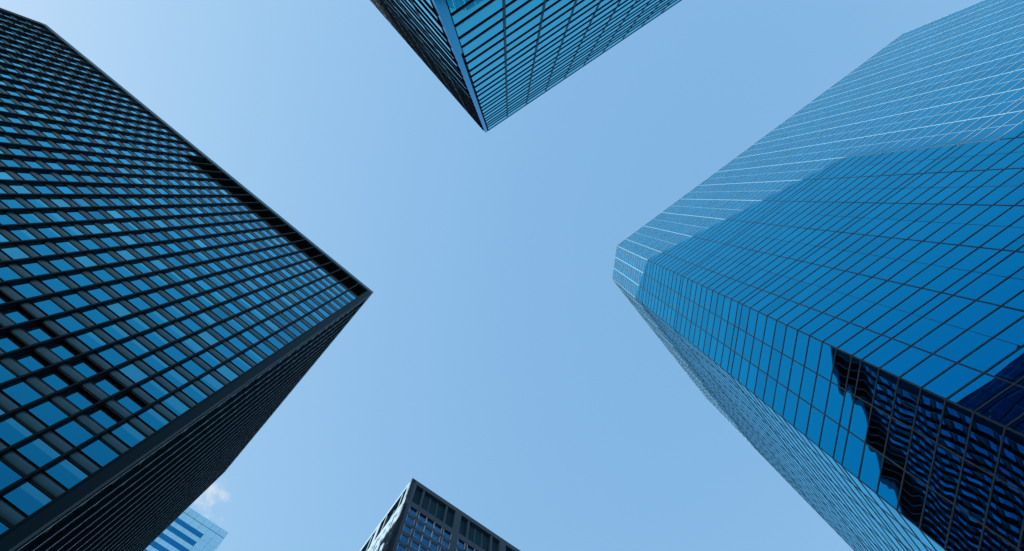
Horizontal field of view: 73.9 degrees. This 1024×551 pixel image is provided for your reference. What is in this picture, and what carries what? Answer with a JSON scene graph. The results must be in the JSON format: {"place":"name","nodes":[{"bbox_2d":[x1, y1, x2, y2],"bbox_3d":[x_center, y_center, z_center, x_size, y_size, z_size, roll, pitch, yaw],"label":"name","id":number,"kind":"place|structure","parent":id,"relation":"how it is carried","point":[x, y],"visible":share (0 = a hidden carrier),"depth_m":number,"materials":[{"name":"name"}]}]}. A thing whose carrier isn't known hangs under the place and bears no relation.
{"place":"outdoors","nodes":[
{"label":"outdoors","id":0,"kind":"place"},
{"bbox_2d":[144,507,227,550],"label":"panelled tower","id":1,"kind":"structure","parent":0,"point":[188,529],"depth_m":170.00,"materials":[{"name":"metal"}]},
{"bbox_2d":[0,8,372,550],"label":"office tower","id":2,"kind":"structure","parent":0,"point":[178,311],"depth_m":78.54,"materials":[{"name":"black metal"}]},
{"bbox_2d":[0,519,10,533],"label":"window","id":3,"kind":"structure","parent":2,"relation":"in","point":[3,526],"depth_m":39.98,"materials":[{"name":"blue glass"}]},
{"bbox_2d":[0,363,17,382],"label":"window","id":4,"kind":"structure","parent":2,"relation":"in","point":[6,374],"depth_m":50.26,"materials":[{"name":"blue glass"}]},
{"bbox_2d":[0,212,18,224],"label":"window","id":5,"kind":"structure","parent":2,"relation":"in","point":[5,218],"depth_m":67.59,"materials":[{"name":"blue glass"}]},
{"bbox_2d":[0,336,19,351],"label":"window","id":6,"kind":"structure","parent":2,"relation":"in","point":[7,345],"depth_m":53.35,"materials":[{"name":"blue glass"}]},
{"bbox_2d":[0,264,22,280],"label":"window","id":7,"kind":"structure","parent":2,"relation":"in","point":[6,272],"depth_m":60.49,"materials":[{"name":"blue glass"}]},
{"bbox_2d":[0,459,23,489],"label":"window","id":8,"kind":"structure","parent":2,"relation":"in","point":[8,475],"depth_m":43.18,"materials":[{"name":"blue glass"}]},
{"bbox_2d":[0,197,26,207],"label":"window","id":9,"kind":"structure","parent":2,"relation":"in","point":[10,202],"depth_m":70.77,"materials":[{"name":"blue glass"}]},
{"bbox_2d":[2,309,27,322],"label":"window","id":10,"kind":"structure","parent":2,"relation":"in","point":[17,317],"depth_m":56.79,"materials":[{"name":"blue glass"}]},
{"bbox_2d":[0,245,30,258],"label":"window","id":11,"kind":"structure","parent":2,"relation":"in","point":[13,251],"depth_m":63.74,"materials":[{"name":"blue glass"}]},
{"bbox_2d":[3,145,28,155],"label":"window","id":12,"kind":"structure","parent":2,"relation":"in","point":[15,150],"depth_m":81.30,"materials":[{"name":"blue glass"}]},
{"bbox_2d":[0,415,34,445],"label":"window","id":13,"kind":"structure","parent":2,"relation":"in","point":[12,431],"depth_m":46.33,"materials":[{"name":"blue glass"}]},
{"bbox_2d":[5,183,31,192],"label":"window","id":14,"kind":"structure","parent":2,"relation":"in","point":[17,187],"depth_m":74.31,"materials":[{"name":"blue glass"}]},
{"bbox_2d":[0,379,43,405],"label":"window","id":15,"kind":"structure","parent":2,"relation":"in","point":[20,392],"depth_m":49.70,"materials":[{"name":"blue glass"}]},
{"bbox_2d":[6,227,37,239],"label":"window","id":16,"kind":"structure","parent":2,"relation":"in","point":[22,233],"depth_m":67.30,"materials":[{"name":"blue glass"}]},
{"bbox_2d":[12,170,38,179],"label":"window","id":17,"kind":"structure","parent":2,"relation":"in","point":[26,175],"depth_m":77.89,"materials":[{"name":"blue glass"}]},
{"bbox_2d":[8,281,43,297],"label":"window","id":18,"kind":"structure","parent":2,"relation":"in","point":[26,289],"depth_m":60.28,"materials":[{"name":"blue glass"}]},
{"bbox_2d":[0,479,52,516],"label":"window","id":19,"kind":"structure","parent":2,"relation":"in","point":[26,496],"depth_m":42.70,"materials":[{"name":"blue glass"}]},
{"bbox_2d":[15,211,43,222],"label":"window","id":20,"kind":"structure","parent":2,"relation":"in","point":[28,216],"depth_m":70.85,"materials":[{"name":"blue glass"}]},
{"bbox_2d":[16,355,43,370],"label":"window","id":21,"kind":"structure","parent":2,"relation":"in","point":[28,361],"depth_m":53.40,"materials":[{"name":"blue glass"}]},
{"bbox_2d":[19,158,43,167],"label":"window","id":22,"kind":"structure","parent":2,"relation":"in","point":[31,163],"depth_m":81.45,"materials":[{"name":"blue glass"}]},
{"bbox_2d":[18,260,50,275],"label":"window","id":23,"kind":"structure","parent":2,"relation":"in","point":[33,267],"depth_m":63.88,"materials":[{"name":"blue glass"}]},
{"bbox_2d":[23,197,49,207],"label":"window","id":24,"kind":"structure","parent":2,"relation":"in","point":[36,202],"depth_m":74.49,"materials":[{"name":"blue glass"}]},
{"bbox_2d":[14,436,61,467],"bbox_3d":[-32.154,12.034,46.327,2.160,2.350,0.078,40,-85,-4],"label":"window","id":25,"kind":"structure","parent":2,"relation":"in","point":[37,451],"depth_m":46.28,"materials":[{"name":"blue glass"}]},
{"bbox_2d":[26,327,51,341],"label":"window","id":26,"kind":"structure","parent":2,"relation":"in","point":[40,335],"depth_m":56.99,"materials":[{"name":"blue glass"}]},
{"bbox_2d":[26,242,56,255],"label":"window","id":27,"kind":"structure","parent":2,"relation":"in","point":[41,248],"depth_m":67.48,"materials":[{"name":"blue glass"}]},
{"bbox_2d":[29,183,55,193],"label":"window","id":28,"kind":"structure","parent":2,"relation":"in","point":[42,188],"depth_m":78.10,"materials":[{"name":"blue glass"}]},
{"bbox_2d":[25,399,69,426],"bbox_3d":[-33.948,10.102,49.917,2.160,2.350,0.078,40,-85,-4],"label":"window","id":29,"kind":"structure","parent":2,"relation":"in","point":[45,411],"depth_m":49.88,"materials":[{"name":"blue glass"}]},
{"bbox_2d":[33,225,61,237],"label":"window","id":30,"kind":"structure","parent":2,"relation":"in","point":[46,230],"depth_m":71.07,"materials":[{"name":"blue glass"}]},
{"bbox_2d":[30,297,65,314],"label":"window","id":31,"kind":"structure","parent":2,"relation":"in","point":[47,305],"depth_m":60.48,"materials":[{"name":"blue glass"}]},
{"bbox_2d":[40,210,67,221],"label":"window","id":32,"kind":"structure","parent":2,"relation":"in","point":[52,215],"depth_m":74.71,"materials":[{"name":"blue glass"}]},
{"bbox_2d":[41,373,68,390],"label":"window","id":33,"kind":"structure","parent":2,"relation":"in","point":[51,379],"depth_m":53.58,"materials":[{"name":"blue glass"}]},
{"bbox_2d":[38,276,71,291],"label":"window","id":34,"kind":"structure","parent":2,"relation":"in","point":[54,283],"depth_m":64.06,"materials":[{"name":"blue glass"}]},
{"bbox_2d":[46,197,72,206],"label":"window","id":35,"kind":"structure","parent":2,"relation":"in","point":[58,201],"depth_m":78.28,"materials":[{"name":"blue glass"}]},
{"bbox_2d":[45,257,76,270],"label":"window","id":36,"kind":"structure","parent":2,"relation":"in","point":[60,263],"depth_m":67.68,"materials":[{"name":"blue glass"}]},
{"bbox_2d":[49,344,74,359],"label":"window","id":37,"kind":"structure","parent":2,"relation":"in","point":[62,352],"depth_m":57.16,"materials":[{"name":"blue glass"}]},
{"bbox_2d":[43,457,88,489],"bbox_3d":[-30.372,13.524,46.507,2.160,2.350,0.078,40,-85,-4],"label":"window","id":38,"kind":"structure","parent":2,"relation":"in","point":[65,472],"depth_m":46.48,"materials":[{"name":"blue glass"}]},
{"bbox_2d":[52,239,80,252],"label":"window","id":39,"kind":"structure","parent":2,"relation":"in","point":[65,245],"depth_m":71.25,"materials":[{"name":"blue glass"}]},
{"bbox_2d":[52,314,85,332],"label":"window","id":40,"kind":"structure","parent":2,"relation":"in","point":[68,322],"depth_m":60.65,"materials":[{"name":"blue glass"}]},
{"bbox_2d":[58,224,83,235],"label":"window","id":41,"kind":"structure","parent":2,"relation":"in","point":[70,229],"depth_m":74.84,"materials":[{"name":"blue glass"}]},
{"bbox_2d":[52,418,94,446],"bbox_3d":[-32.166,11.592,50.097,2.160,2.350,0.078,40,-85,-4],"label":"window","id":42,"kind":"structure","parent":2,"relation":"in","point":[72,431],"depth_m":50.06,"materials":[{"name":"blue glass"}]},
{"bbox_2d":[59,291,90,307],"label":"window","id":43,"kind":"structure","parent":2,"relation":"in","point":[74,299],"depth_m":64.25,"materials":[{"name":"blue glass"}]},
{"bbox_2d":[63,210,88,219],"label":"window","id":44,"kind":"structure","parent":2,"relation":"in","point":[75,214],"depth_m":78.44,"materials":[{"name":"blue glass"}]},
{"bbox_2d":[65,391,92,409],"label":"window","id":45,"kind":"structure","parent":2,"relation":"in","point":[76,398],"depth_m":53.76,"materials":[{"name":"blue glass"}]},
{"bbox_2d":[65,272,94,286],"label":"window","id":46,"kind":"structure","parent":2,"relation":"in","point":[79,278],"depth_m":67.85,"materials":[{"name":"blue glass"}]},
{"bbox_2d":[72,361,96,377],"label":"window","id":47,"kind":"structure","parent":2,"relation":"in","point":[84,369],"depth_m":57.34,"materials":[{"name":"blue glass"}]},
{"bbox_2d":[71,253,98,266],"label":"window","id":48,"kind":"structure","parent":2,"relation":"in","point":[83,259],"depth_m":71.45,"materials":[{"name":"blue glass"}]},
{"bbox_2d":[76,237,101,249],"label":"window","id":49,"kind":"structure","parent":2,"relation":"in","point":[87,242],"depth_m":75.03,"materials":[{"name":"blue glass"}]},
{"bbox_2d":[74,330,107,349],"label":"window","id":50,"kind":"structure","parent":2,"relation":"in","point":[89,338],"depth_m":60.84,"materials":[{"name":"blue glass"}]},
{"bbox_2d":[80,222,104,233],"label":"window","id":51,"kind":"structure","parent":2,"relation":"in","point":[91,227],"depth_m":78.64,"materials":[{"name":"blue glass"}]},
{"bbox_2d":[79,307,110,323],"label":"window","id":52,"kind":"structure","parent":2,"relation":"in","point":[93,314],"depth_m":64.45,"materials":[{"name":"blue glass"}]},
{"bbox_2d":[84,286,112,301],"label":"window","id":53,"kind":"structure","parent":2,"relation":"in","point":[98,293],"depth_m":68.02,"materials":[{"name":"blue glass"}]},
{"bbox_2d":[79,438,120,466],"bbox_3d":[-30.384,13.083,50.277,2.160,2.350,0.078,40,-85,-4],"label":"window","id":54,"kind":"structure","parent":2,"relation":"in","point":[97,450],"depth_m":50.24,"materials":[{"name":"blue glass"}]},
{"bbox_2d":[89,267,115,281],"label":"window","id":55,"kind":"structure","parent":2,"relation":"in","point":[101,273],"depth_m":71.60,"materials":[{"name":"blue glass"}]},
{"bbox_2d":[89,410,116,428],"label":"window","id":56,"kind":"structure","parent":2,"relation":"in","point":[102,418],"depth_m":53.93,"materials":[{"name":"blue glass"}]},
{"bbox_2d":[93,251,118,263],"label":"window","id":57,"kind":"structure","parent":2,"relation":"in","point":[104,256],"depth_m":75.20,"materials":[{"name":"blue glass"}]},
{"bbox_2d":[94,379,119,394],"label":"window","id":58,"kind":"structure","parent":2,"relation":"in","point":[106,386],"depth_m":57.52,"materials":[{"name":"blue glass"}]},
{"bbox_2d":[97,235,120,246],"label":"window","id":59,"kind":"structure","parent":2,"relation":"in","point":[109,241],"depth_m":78.78,"materials":[{"name":"blue glass"}]},
{"bbox_2d":[95,346,128,365],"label":"window","id":60,"kind":"structure","parent":2,"relation":"in","point":[111,355],"depth_m":61.03,"materials":[{"name":"blue glass"}]},
{"bbox_2d":[100,322,129,339],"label":"window","id":61,"kind":"structure","parent":2,"relation":"in","point":[113,329],"depth_m":64.63,"materials":[{"name":"blue glass"}]},
{"bbox_2d":[104,301,132,316],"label":"window","id":62,"kind":"structure","parent":2,"relation":"in","point":[116,307],"depth_m":68.23,"materials":[{"name":"blue glass"}]},
{"bbox_2d":[107,282,133,295],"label":"window","id":63,"kind":"structure","parent":2,"relation":"in","point":[118,287],"depth_m":71.80,"materials":[{"name":"blue glass"}]},
{"bbox_2d":[110,264,135,276],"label":"window","id":64,"kind":"structure","parent":2,"relation":"in","point":[121,269],"depth_m":75.39,"materials":[{"name":"blue glass"}]},
{"bbox_2d":[113,248,136,259],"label":"window","id":65,"kind":"structure","parent":2,"relation":"in","point":[124,253],"depth_m":78.97,"materials":[{"name":"blue glass"}]},
{"bbox_2d":[109,421,146,447],"bbox_3d":[-30.396,12.641,54.047,2.160,2.350,0.078,40,-85,-4],"label":"window","id":66,"kind":"structure","parent":2,"relation":"in","point":[125,432],"depth_m":54.01,"materials":[{"name":"blue glass"}]},
{"bbox_2d":[117,396,141,412],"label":"window","id":67,"kind":"structure","parent":2,"relation":"in","point":[128,403],"depth_m":57.71,"materials":[{"name":"blue glass"}]},
{"bbox_2d":[117,362,148,382],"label":"window","id":68,"kind":"structure","parent":2,"relation":"in","point":[131,371],"depth_m":61.20,"materials":[{"name":"blue glass"}]},
{"bbox_2d":[120,338,149,355],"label":"window","id":69,"kind":"structure","parent":2,"relation":"in","point":[133,345],"depth_m":64.79,"materials":[{"name":"blue glass"}]},
{"bbox_2d":[123,315,151,331],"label":"window","id":70,"kind":"structure","parent":2,"relation":"in","point":[135,322],"depth_m":68.38,"materials":[{"name":"blue glass"}]},
{"bbox_2d":[125,295,151,310],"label":"window","id":71,"kind":"structure","parent":2,"relation":"in","point":[136,301],"depth_m":71.97,"materials":[{"name":"blue glass"}]},
{"bbox_2d":[128,277,151,290],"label":"window","id":72,"kind":"structure","parent":2,"relation":"in","point":[138,282],"depth_m":75.59,"materials":[{"name":"blue glass"}]},
{"bbox_2d":[130,261,152,272],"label":"window","id":73,"kind":"structure","parent":2,"relation":"in","point":[139,265],"depth_m":79.18,"materials":[{"name":"blue glass"}]},
{"bbox_2d":[136,407,169,430],"bbox_3d":[-30.408,12.199,57.818,2.160,2.350,0.078,40,-85,-4],"label":"window","id":74,"kind":"structure","parent":2,"relation":"in","point":[150,416],"depth_m":57.78,"materials":[{"name":"blue glass"}]},
{"bbox_2d":[138,378,169,399],"bbox_3d":[-32.202,10.267,61.407,2.160,2.350,0.078,40,-85,-4],"label":"window","id":75,"kind":"structure","parent":2,"relation":"in","point":[152,387],"depth_m":61.40,"materials":[{"name":"blue glass"}]},
{"bbox_2d":[140,353,169,371],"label":"window","id":76,"kind":"structure","parent":2,"relation":"in","point":[152,360],"depth_m":64.98,"materials":[{"name":"blue glass"}]},
{"bbox_2d":[142,330,168,346],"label":"window","id":77,"kind":"structure","parent":2,"relation":"in","point":[153,336],"depth_m":68.55,"materials":[{"name":"blue glass"}]},
{"bbox_2d":[143,309,169,324],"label":"window","id":78,"kind":"structure","parent":2,"relation":"in","point":[154,315],"depth_m":72.17,"materials":[{"name":"blue glass"}]},
{"bbox_2d":[145,291,169,304],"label":"window","id":79,"kind":"structure","parent":2,"relation":"in","point":[155,296],"depth_m":75.75,"materials":[{"name":"blue glass"}]},
{"bbox_2d":[146,273,168,285],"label":"window","id":80,"kind":"structure","parent":2,"relation":"in","point":[158,280],"depth_m":79.35,"materials":[{"name":"blue glass"}]},
{"bbox_2d":[161,323,186,338],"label":"window","id":81,"kind":"structure","parent":2,"relation":"in","point":[172,329],"depth_m":72.33,"materials":[{"name":"blue glass"}]},
{"bbox_2d":[162,304,185,317],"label":"window","id":82,"kind":"structure","parent":2,"relation":"in","point":[171,309],"depth_m":75.92,"materials":[{"name":"blue glass"}]},
{"bbox_2d":[162,286,185,299],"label":"window","id":83,"kind":"structure","parent":2,"relation":"in","point":[173,292],"depth_m":79.52,"materials":[{"name":"blue glass"}]},
{"bbox_2d":[160,368,188,387],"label":"window","id":84,"kind":"structure","parent":2,"relation":"in","point":[173,376],"depth_m":65.15,"materials":[{"name":"blue glass"}]},
{"bbox_2d":[161,344,187,361],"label":"window","id":85,"kind":"structure","parent":2,"relation":"in","point":[172,351],"depth_m":68.76,"materials":[{"name":"blue glass"}]},
{"bbox_2d":[160,394,189,415],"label":"window","id":86,"kind":"structure","parent":2,"relation":"in","point":[174,404],"depth_m":61.57,"materials":[{"name":"blue glass"}]},
{"bbox_2d":[179,299,200,312],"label":"window","id":87,"kind":"structure","parent":2,"relation":"in","point":[188,304],"depth_m":79.71,"materials":[{"name":"blue glass"}]},
{"bbox_2d":[179,317,202,331],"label":"window","id":88,"kind":"structure","parent":2,"relation":"in","point":[188,322],"depth_m":76.10,"materials":[{"name":"blue glass"}]},
{"bbox_2d":[179,337,203,352],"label":"window","id":89,"kind":"structure","parent":2,"relation":"in","point":[189,343],"depth_m":72.53,"materials":[{"name":"blue glass"}]},
{"bbox_2d":[179,359,205,376],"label":"window","id":90,"kind":"structure","parent":2,"relation":"in","point":[190,365],"depth_m":68.91,"materials":[{"name":"blue glass"}]},
{"bbox_2d":[180,383,207,402],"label":"window","id":91,"kind":"structure","parent":2,"relation":"in","point":[192,391],"depth_m":65.33,"materials":[{"name":"blue glass"}]},
{"bbox_2d":[195,311,216,324],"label":"window","id":92,"kind":"structure","parent":2,"relation":"in","point":[207,319],"depth_m":79.89,"materials":[{"name":"blue glass"}]},
{"bbox_2d":[196,330,218,344],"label":"window","id":93,"kind":"structure","parent":2,"relation":"in","point":[204,335],"depth_m":76.29,"materials":[{"name":"blue glass"}]},
{"bbox_2d":[197,350,221,367],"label":"window","id":94,"kind":"structure","parent":2,"relation":"in","point":[206,356],"depth_m":72.70,"materials":[{"name":"blue glass"}]},
{"bbox_2d":[198,373,223,391],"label":"window","id":95,"kind":"structure","parent":2,"relation":"in","point":[209,380],"depth_m":69.11,"materials":[{"name":"blue glass"}]},
{"bbox_2d":[211,323,231,337],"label":"window","id":96,"kind":"structure","parent":2,"relation":"in","point":[221,330],"depth_m":80.06,"materials":[{"name":"blue glass"}]},
{"bbox_2d":[213,343,235,358],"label":"window","id":97,"kind":"structure","parent":2,"relation":"in","point":[221,348],"depth_m":76.49,"materials":[{"name":"blue glass"}]},
{"bbox_2d":[215,364,238,380],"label":"window","id":98,"kind":"structure","parent":2,"relation":"in","point":[224,370],"depth_m":72.90,"materials":[{"name":"blue glass"}]},
{"bbox_2d":[227,336,248,350],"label":"window","id":99,"kind":"structure","parent":2,"relation":"in","point":[236,342],"depth_m":80.24,"materials":[{"name":"blue glass"}]},
{"bbox_2d":[230,356,251,371],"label":"window","id":100,"kind":"structure","parent":2,"relation":"in","point":[237,361],"depth_m":76.67,"materials":[{"name":"blue glass"}]},
{"bbox_2d":[243,348,263,363],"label":"window","id":101,"kind":"structure","parent":2,"relation":"in","point":[251,354],"depth_m":80.44,"materials":[{"name":"blue glass"}]},
{"bbox_2d":[360,478,519,550],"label":"skyscraper","id":102,"kind":"structure","parent":0,"point":[419,516],"depth_m":139.19,"materials":[{"name":"grey concrete"}]},
{"bbox_2d":[400,534,409,544],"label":"window","id":103,"kind":"structure","parent":102,"relation":"in","point":[404,539],"depth_m":125.66,"materials":[{"name":"blue glass"}]},
{"bbox_2d":[403,524,412,534],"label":"window","id":104,"kind":"structure","parent":102,"relation":"in","point":[406,529],"depth_m":129.22,"materials":[{"name":"blue glass"}]},
{"bbox_2d":[410,540,419,550],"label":"window","id":105,"kind":"structure","parent":102,"relation":"in","point":[413,545],"depth_m":125.83,"materials":[{"name":"blue glass"}]},
{"bbox_2d":[413,530,421,541],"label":"window","id":106,"kind":"structure","parent":102,"relation":"in","point":[418,537],"depth_m":129.36,"materials":[{"name":"blue glass"}]},
{"bbox_2d":[420,536,430,547],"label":"window","id":107,"kind":"structure","parent":102,"relation":"in","point":[424,541],"depth_m":129.51,"materials":[{"name":"blue glass"}]},
{"bbox_2d":[441,539,449,549],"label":"window","id":108,"kind":"structure","parent":102,"relation":"in","point":[445,544],"depth_m":133.44,"materials":[{"name":"blue glass"}]},
{"bbox_2d":[0,0,982,550],"label":"sky","id":109,"kind":"structure","parent":0,"point":[495,361],"materials":[{"name":"blue"}]},
{"label":"ground","id":110,"kind":"structure","parent":0,"visible":0},
{"bbox_2d":[370,0,681,132],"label":"banded tower","id":111,"kind":"structure","parent":110,"relation":"on","point":[490,64],"depth_m":43.79,"materials":[{"name":"blue glass"}]},
{"bbox_2d":[612,0,1023,550],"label":"glass tower","id":112,"kind":"structure","parent":110,"relation":"on","point":[823,293],"depth_m":55.52,"materials":[{"name":"glass"}]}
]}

